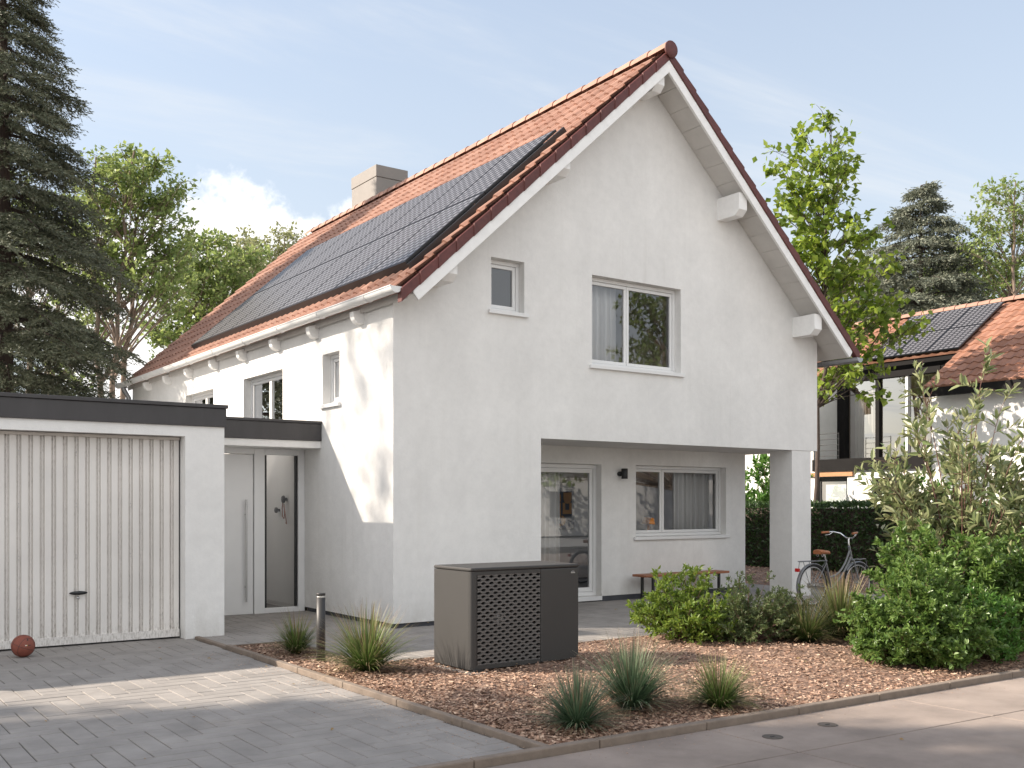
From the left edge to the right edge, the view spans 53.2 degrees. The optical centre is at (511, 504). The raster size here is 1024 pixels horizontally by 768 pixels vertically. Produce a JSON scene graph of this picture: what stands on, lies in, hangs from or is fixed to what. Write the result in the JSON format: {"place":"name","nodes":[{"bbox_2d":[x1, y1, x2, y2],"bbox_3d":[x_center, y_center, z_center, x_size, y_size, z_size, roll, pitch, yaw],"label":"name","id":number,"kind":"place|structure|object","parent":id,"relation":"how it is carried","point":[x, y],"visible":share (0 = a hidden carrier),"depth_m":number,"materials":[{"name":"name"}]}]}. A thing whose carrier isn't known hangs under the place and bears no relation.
{"place":"outdoors","nodes":[
{"label":"outdoors","id":0,"kind":"place"},
{"bbox_2d":[0,637,523,767],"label":"driveway","id":1,"kind":"structure","parent":0,"point":[143,692],"depth_m":7.88,"materials":[{"name":"grey concrete"}]},
{"bbox_2d":[11,635,34,656],"bbox_3d":[-5.280,1.529,11.042,0.240,0.240,0.241,0,0,-35],"label":"basketball","id":2,"kind":"object","parent":1,"relation":"on","point":[22,645],"visible":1,"depth_m":10.96,"materials":[{"name":"rubber"}]},
{"bbox_2d":[0,392,227,650],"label":"garage","id":3,"kind":"structure","parent":1,"relation":"on","point":[111,519],"depth_m":12.13,"materials":[{"name":"paint"}]},
{"bbox_2d":[0,430,179,650],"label":"garage door","id":4,"kind":"structure","parent":3,"relation":"in","point":[89,523],"depth_m":12.04,"materials":[{"name":"paint"}]},
{"bbox_2d":[172,651,1004,764],"bbox_3d":[0.371,1.645,10.042,5.758,0.020,6.478,0,0,-35],"label":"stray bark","id":5,"kind":"object","parent":1,"relation":"on","point":[467,730],"visible":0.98,"depth_m":8.06,"materials":[{"name":"brown wood"}]},
{"bbox_2d":[242,644,348,669],"bbox_3d":[-2.288,1.628,10.957,0.649,0.001,2.120,0,0,-35],"label":"bed corner","id":6,"kind":"object","parent":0,"point":[279,655],"depth_m":11.01,"materials":[{"name":"soil"}]},
{"bbox_2d":[261,608,336,656],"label":"grass tuft","id":7,"kind":"object","parent":6,"relation":"on","point":[293,640],"visible":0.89,"depth_m":11.05,"materials":[{"name":"green plant"}]},
{"bbox_2d":[316,593,324,661],"bbox_3d":[-1.973,1.268,10.556,0.091,0.705,0.091,0,0,-35],"label":"bollard light","id":8,"kind":"object","parent":6,"relation":"on","point":[320,614],"visible":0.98,"depth_m":10.52,"materials":[{"name":"grey metal"}]},
{"bbox_2d":[7,0,1023,399],"label":"sky","id":9,"kind":"structure","parent":0,"point":[276,106],"materials":[{"name":"blue"}]},
{"bbox_2d":[204,583,884,660],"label":"patio","id":10,"kind":"structure","parent":0,"point":[596,618],"depth_m":13.60,"materials":[{"name":"grey concrete"}]},
{"bbox_2d":[224,416,321,615],"bbox_3d":[-4.801,0.207,16.248,2.041,2.886,3.942,0,0,-35],"label":"entrance porch","id":11,"kind":"object","parent":10,"relation":"on","point":[264,557],"visible":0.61,"depth_m":15.29,"materials":[{"name":"paint"}]},
{"bbox_2d":[224,454,252,615],"bbox_3d":[-4.297,0.448,14.971,1.060,2.380,0.129,0,0,-35],"label":"front door","id":12,"kind":"structure","parent":11,"relation":"in","point":[238,468],"depth_m":15.15,"materials":[{"name":"white plastic"}]},
{"bbox_2d":[281,495,286,502],"bbox_3d":[-3.623,-0.080,16.276,0.080,0.122,0.122,0,0,-35],"label":"coat knob","id":13,"kind":"object","parent":11,"relation":"attached to","point":[283,499],"visible":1,"depth_m":16.24,"materials":[{"name":"black metal"}]},
{"bbox_2d":[282,503,286,523],"bbox_3d":[-3.629,0.131,16.266,0.046,0.368,0.165,0,0,-35],"label":"dog lead","id":14,"kind":"object","parent":13,"relation":"hanging from","point":[284,512],"visible":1,"depth_m":16.25,"materials":[{"name":"brown fabric"}]},
{"bbox_2d":[632,570,728,598],"bbox_3d":[2.991,1.418,17.971,2.040,0.440,0.339,0,0,-35],"label":"bench","id":15,"kind":"object","parent":10,"relation":"on","point":[649,575],"visible":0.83,"depth_m":17.60,"materials":[{"name":"brown wood"}]},
{"bbox_2d":[795,531,872,606],"bbox_3d":[5.227,1.041,16.537,1.787,1.202,0.664,0,0,-32],"label":"bicycle","id":16,"kind":"object","parent":10,"relation":"on","point":[821,569],"visible":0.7,"depth_m":16.43,"materials":[{"name":"grey metal"}]},
{"bbox_2d":[234,628,1023,744],"bbox_3d":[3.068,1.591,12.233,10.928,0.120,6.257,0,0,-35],"label":"bark mulch","id":17,"kind":"object","parent":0,"point":[542,736],"visible":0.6,"depth_m":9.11,"materials":[{"name":"brown wood"}]},
{"bbox_2d":[299,597,437,680],"bbox_3d":[-1.389,1.362,9.879,1.416,0.933,1.458,0,0,-35],"label":"grass tuft","id":18,"kind":"object","parent":17,"relation":"on","point":[364,652],"visible":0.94,"depth_m":9.77,"materials":[{"name":"green plant"}]},
{"bbox_2d":[424,662,487,674],"bbox_3d":[-0.553,1.648,10.110,0.220,0.064,0.870,0,0,-35],"label":"concrete footing","id":19,"kind":"object","parent":17,"relation":"on","point":[456,669],"visible":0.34,"depth_m":10.00,"materials":[{"name":"grey concrete"}]},
{"bbox_2d":[434,561,578,672],"bbox_3d":[-0.050,1.114,10.461,1.336,1.002,0.740,0,0,-35],"label":"heat pump","id":20,"kind":"object","parent":17,"relation":"on","point":[495,615],"visible":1,"depth_m":10.16,"materials":[{"name":"black metal"}]},
{"bbox_2d":[512,657,646,735],"bbox_3d":[0.477,1.459,7.368,1.051,0.689,0.954,0,0,-35],"label":"grass tuft","id":21,"kind":"object","parent":17,"relation":"on","point":[576,709],"visible":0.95,"depth_m":7.32,"materials":[{"name":"green plant"}]},
{"bbox_2d":[562,628,714,719],"bbox_3d":[0.950,1.378,8.047,1.302,0.848,1.277,0,0,-35],"label":"grass tuft","id":22,"kind":"object","parent":17,"relation":"on","point":[638,685],"visible":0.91,"depth_m":7.96,"materials":[{"name":"green plant"}]},
{"bbox_2d":[626,562,742,644],"bbox_3d":[2.040,1.212,12.204,1.419,1.045,1.477,0,0,2],"label":"shrub","id":23,"kind":"object","parent":17,"relation":"on","point":[673,617],"visible":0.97,"depth_m":11.97,"materials":[{"name":"green plant"}]},
{"bbox_2d":[659,647,780,713],"bbox_3d":[1.651,1.447,8.124,0.968,0.668,0.998,0,0,-35],"label":"grass tuft","id":24,"kind":"object","parent":17,"relation":"on","point":[721,695],"visible":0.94,"depth_m":8.08,"materials":[{"name":"green plant"}]},
{"bbox_2d":[697,570,800,643],"bbox_3d":[2.751,1.255,12.074,1.198,0.974,1.308,0,0,-35],"label":"shrub","id":25,"kind":"object","parent":17,"relation":"on","point":[754,622],"visible":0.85,"depth_m":11.88,"materials":[{"name":"green plant"}]},
{"bbox_2d":[757,583,814,638],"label":"shrub","id":26,"kind":"object","parent":17,"relation":"on","point":[795,601],"visible":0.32,"depth_m":12.24,"materials":[{"name":"green plant"}]},
{"bbox_2d":[777,597,848,644],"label":"grass tuft","id":27,"kind":"object","parent":17,"relation":"on","point":[808,630],"visible":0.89,"depth_m":11.86,"materials":[{"name":"plant"}]},
{"bbox_2d":[789,569,878,641],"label":"grass tuft","id":28,"kind":"object","parent":17,"relation":"on","point":[839,602],"visible":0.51,"depth_m":12.26,"materials":[{"name":"plant"}]},
{"bbox_2d":[833,545,1009,670],"bbox_3d":[4.089,1.086,10.382,1.660,1.338,1.590,0,0,-35],"label":"shrub","id":29,"kind":"object","parent":17,"relation":"on","point":[916,622],"visible":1,"depth_m":10.05,"materials":[{"name":"green plant"}]},
{"bbox_2d":[845,518,1023,642],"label":"shrub","id":30,"kind":"object","parent":17,"relation":"on","point":[981,564],"visible":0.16,"depth_m":11.45,"materials":[{"name":"green plant"}]},
{"bbox_2d":[853,337,1023,590],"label":"laurel shrub","id":31,"kind":"object","parent":17,"relation":"on","point":[910,501],"visible":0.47,"depth_m":12.61,"materials":[{"name":"green plant"}]},
{"bbox_2d":[929,424,1023,550],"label":"laurel shrub","id":32,"kind":"object","parent":17,"relation":"on","point":[1019,485],"visible":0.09,"depth_m":13.15,"materials":[{"name":"green plant"}]},
{"bbox_2d":[943,579,1023,663],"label":"shrub","id":33,"kind":"object","parent":17,"relation":"on","point":[1004,614],"visible":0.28,"depth_m":10.42,"materials":[{"name":"green plant"}]},
{"bbox_2d":[986,526,1023,639],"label":"shrub","id":34,"kind":"object","parent":17,"relation":"on","point":[1016,564],"visible":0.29,"depth_m":11.45,"materials":[{"name":"green plant"}]},
{"bbox_2d":[641,517,654,529],"bbox_3d":[2.432,0.364,18.256,0.250,0.271,0.250,0,0,-35],"label":"table lamp","id":35,"kind":"object","parent":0,"point":[648,521],"visible":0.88,"depth_m":18.18,"materials":[{"name":"orange ceramic"}]},
{"bbox_2d":[487,677,1023,767],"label":"pavement","id":36,"kind":"structure","parent":0,"point":[978,726],"depth_m":7.11,"materials":[{"name":"concrete"}]},
{"bbox_2d":[45,609,924,758],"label":"fallen leaves","id":37,"kind":"object","parent":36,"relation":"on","point":[426,664],"visible":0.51,"depth_m":9.28,"materials":[{"name":"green plant"}]},
{"bbox_2d":[762,734,782,738],"bbox_3d":[1.847,1.646,7.246,0.147,0.006,0.147,0,0,-35],"label":"valve cover","id":38,"kind":"object","parent":36,"relation":"on","point":[771,736],"visible":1,"depth_m":7.25,"materials":[{"name":"metal"}]},
{"bbox_2d":[817,722,837,726],"bbox_3d":[2.360,1.646,7.647,0.147,0.006,0.147,0,0,-35],"label":"valve cover","id":39,"kind":"object","parent":36,"relation":"on","point":[827,724],"visible":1,"depth_m":7.64,"materials":[{"name":"metal"}]},
{"bbox_2d":[745,565,886,594],"bbox_3d":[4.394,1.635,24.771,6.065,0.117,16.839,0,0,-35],"label":"bark mulch","id":40,"kind":"object","parent":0,"point":[752,572],"visible":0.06,"depth_m":23.13,"materials":[{"name":"brown wood"}]},
{"label":"ground","id":41,"kind":"structure","parent":0,"visible":0},
{"bbox_2d":[0,0,149,398],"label":"spruce","id":42,"kind":"object","parent":41,"relation":"on","point":[85,347],"visible":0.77,"depth_m":22.32,"materials":[{"name":"green plant"}]},
{"bbox_2d":[11,172,138,395],"bbox_3d":[-16.485,-5.063,35.853,5.983,13.462,4.886,0,0,-3],"label":"tree","id":43,"kind":"object","parent":41,"relation":"on","point":[78,315],"visible":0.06,"depth_m":35.95,"materials":[{"name":"green plant"}]},
{"bbox_2d":[49,140,211,398],"bbox_3d":[-10.916,-4.363,28.860,4.412,12.058,3.996,0,0,-35],"label":"tree","id":44,"kind":"object","parent":41,"relation":"on","point":[127,178],"visible":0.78,"depth_m":28.57,"materials":[{"name":"green plant"}]},
{"bbox_2d":[127,225,273,360],"bbox_3d":[-10.067,-3.803,33.951,5.242,10.938,3.786,0,0,0],"label":"tree","id":45,"kind":"object","parent":41,"relation":"on","point":[210,300],"visible":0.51,"depth_m":33.28,"materials":[{"name":"green plant"}]},
{"bbox_2d":[195,224,286,296],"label":"tree","id":46,"kind":"object","parent":41,"relation":"on","point":[238,243],"visible":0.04,"depth_m":59.41,"materials":[{"name":"green plant"}]},
{"bbox_2d":[237,221,310,273],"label":"tree","id":47,"kind":"object","parent":41,"relation":"on","point":[286,236],"visible":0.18,"depth_m":51.28,"materials":[{"name":"green plant"}]},
{"bbox_2d":[195,636,547,748],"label":"kerb","id":48,"kind":"structure","parent":41,"relation":"on","point":[493,732],"depth_m":8.45,"materials":[{"name":"concrete"}]},
{"bbox_2d":[236,633,665,662],"bbox_3d":[2.328,1.653,14.303,12.048,0.095,2.083,0,0,-35],"label":"patio edging","id":49,"kind":"object","parent":41,"relation":"on","point":[255,644],"visible":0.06,"depth_m":11.73,"materials":[{"name":"grey concrete"}]},
{"bbox_2d":[115,40,862,627],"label":"house","id":50,"kind":"structure","parent":41,"relation":"on","point":[419,344],"depth_m":15.88,"materials":[{"name":"paint"}]},
{"bbox_2d":[192,391,212,403],"bbox_3d":[-5.923,-1.559,19.882,0.070,1.214,1.634,0,0,-35],"label":"window","id":51,"kind":"structure","parent":50,"relation":"in","point":[205,398],"depth_m":19.99,"materials":[{"name":"white plastic"}]},
{"bbox_2d":[251,372,282,418],"bbox_3d":[-4.055,-1.566,17.250,0.070,1.228,1.723,0,0,-35],"label":"window","id":52,"kind":"structure","parent":50,"relation":"in","point":[266,391],"depth_m":17.38,"materials":[{"name":"white plastic"}]},
{"bbox_2d":[318,354,340,408],"bbox_3d":[-2.595,-1.820,15.038,0.250,0.800,0.671,0,0,-35],"label":"window","id":53,"kind":"structure","parent":50,"relation":"in","point":[335,402],"depth_m":15.23,"materials":[{"name":"white plastic"}]},
{"bbox_2d":[488,260,528,317],"bbox_3d":[-0.102,-3.077,14.582,0.689,0.794,0.250,0,0,-35],"label":"window","id":54,"kind":"structure","parent":50,"relation":"in","point":[513,310],"depth_m":14.71,"materials":[{"name":"white plastic"}]},
{"bbox_2d":[541,463,559,561],"bbox_3d":[0.147,0.365,16.808,1.603,2.330,0.074,0,0,-35],"label":"curtain","id":55,"kind":"object","parent":50,"relation":"hanging from","point":[550,516],"visible":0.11,"depth_m":17.18,"materials":[{"name":"fabric"}]},
{"bbox_2d":[560,488,573,528],"bbox_3d":[0.970,0.090,19.971,0.620,0.800,0.046,0,0,-35],"label":"picture","id":56,"kind":"object","parent":50,"relation":"attached to","point":[566,508],"visible":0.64,"depth_m":20.02,"materials":[{"name":"multicoloured"}]},
{"bbox_2d":[541,463,595,595],"bbox_3d":[0.515,0.437,16.768,2.206,2.217,0.070,0,0,-35],"label":"patio door","id":57,"kind":"structure","parent":50,"relation":"in","point":[590,590],"depth_m":17.32,"materials":[{"name":"white plastic"}]},
{"bbox_2d":[592,285,615,361],"bbox_3d":[1.289,-2.800,15.927,0.845,1.700,0.074,0,0,-35],"label":"curtain","id":58,"kind":"object","parent":50,"relation":"hanging from","point":[603,323],"visible":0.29,"depth_m":16.01,"materials":[{"name":"fabric"}]},
{"bbox_2d":[589,277,684,376],"bbox_3d":[1.922,-2.757,16.019,1.971,1.413,0.250,0,0,-35],"label":"window","id":59,"kind":"structure","parent":50,"relation":"in","point":[625,366],"depth_m":16.04,"materials":[{"name":"white plastic"}]},
{"bbox_2d":[634,466,729,539],"bbox_3d":[3.023,-0.029,18.437,2.362,1.298,0.250,0,0,-35],"label":"window","id":60,"kind":"structure","parent":50,"relation":"in","point":[659,534],"depth_m":18.48,"materials":[{"name":"white plastic"}]},
{"bbox_2d":[673,467,716,535],"bbox_3d":[3.513,-0.050,19.172,1.328,1.500,0.074,0,0,-35],"label":"curtain","id":61,"kind":"object","parent":50,"relation":"hanging from","point":[693,500],"visible":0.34,"depth_m":19.07,"materials":[{"name":"fabric"}]},
{"bbox_2d":[410,668,1023,767],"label":"front kerb","id":62,"kind":"structure","parent":41,"relation":"on","point":[509,757],"depth_m":7.47,"materials":[{"name":"concrete"}]},
{"bbox_2d":[745,454,813,507],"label":"shrub","id":63,"kind":"object","parent":41,"relation":"on","point":[765,486],"visible":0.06,"depth_m":29.45,"materials":[{"name":"green plant"}]},
{"bbox_2d":[752,104,934,502],"bbox_3d":[8.692,-4.501,27.271,4.825,12.310,3.476,0,0,-11],"label":"linden tree","id":64,"kind":"object","parent":41,"relation":"on","point":[836,278],"visible":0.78,"depth_m":26.92,"materials":[{"name":"green plant"}]},
{"bbox_2d":[809,249,927,320],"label":"tree","id":65,"kind":"object","parent":41,"relation":"on","point":[857,301],"visible":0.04,"depth_m":49.42,"materials":[{"name":"green plant"}]},
{"bbox_2d":[745,498,1021,573],"bbox_3d":[6.263,0.779,27.985,1.387,1.877,17.751,0,0,-35],"label":"hedge","id":66,"kind":"object","parent":41,"relation":"on","point":[842,518],"visible":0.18,"depth_m":24.92,"materials":[{"name":"green plant"}]},
{"bbox_2d":[745,294,1023,507],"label":"house","id":67,"kind":"structure","parent":41,"relation":"on","point":[853,432],"depth_m":30.42,"materials":[{"name":"paint"}]},
{"bbox_2d":[818,477,846,507],"bbox_3d":[9.858,-0.070,31.301,0.070,1.536,1.196,0,0,-35],"label":"window","id":68,"kind":"structure","parent":67,"relation":"in","point":[822,479],"depth_m":31.45,"materials":[{"name":"black metal"}]},
{"bbox_2d":[874,478,898,499],"bbox_3d":[10.975,-0.035,29.727,0.070,1.466,0.976,0,0,-35],"label":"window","id":69,"kind":"structure","parent":67,"relation":"in","point":[875,478],"depth_m":30.00,"materials":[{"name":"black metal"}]},
{"bbox_2d":[868,471,964,499],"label":"shrub","id":70,"kind":"object","parent":41,"relation":"on","point":[924,480],"visible":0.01,"depth_m":25.69,"materials":[{"name":"green plant"}]},
{"bbox_2d":[849,180,994,322],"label":"cedar","id":71,"kind":"object","parent":41,"relation":"on","point":[942,278],"visible":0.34,"depth_m":44.06,"materials":[{"name":"green plant"}]},
{"bbox_2d":[904,246,1023,298],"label":"tree","id":72,"kind":"object","parent":41,"relation":"on","point":[993,295],"visible":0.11,"depth_m":49.04,"materials":[{"name":"green plant"}]},
{"bbox_2d":[949,173,1023,297],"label":"tree","id":73,"kind":"object","parent":41,"relation":"on","point":[1014,262],"visible":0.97,"depth_m":42.72,"materials":[{"name":"green plant"}]}
]}

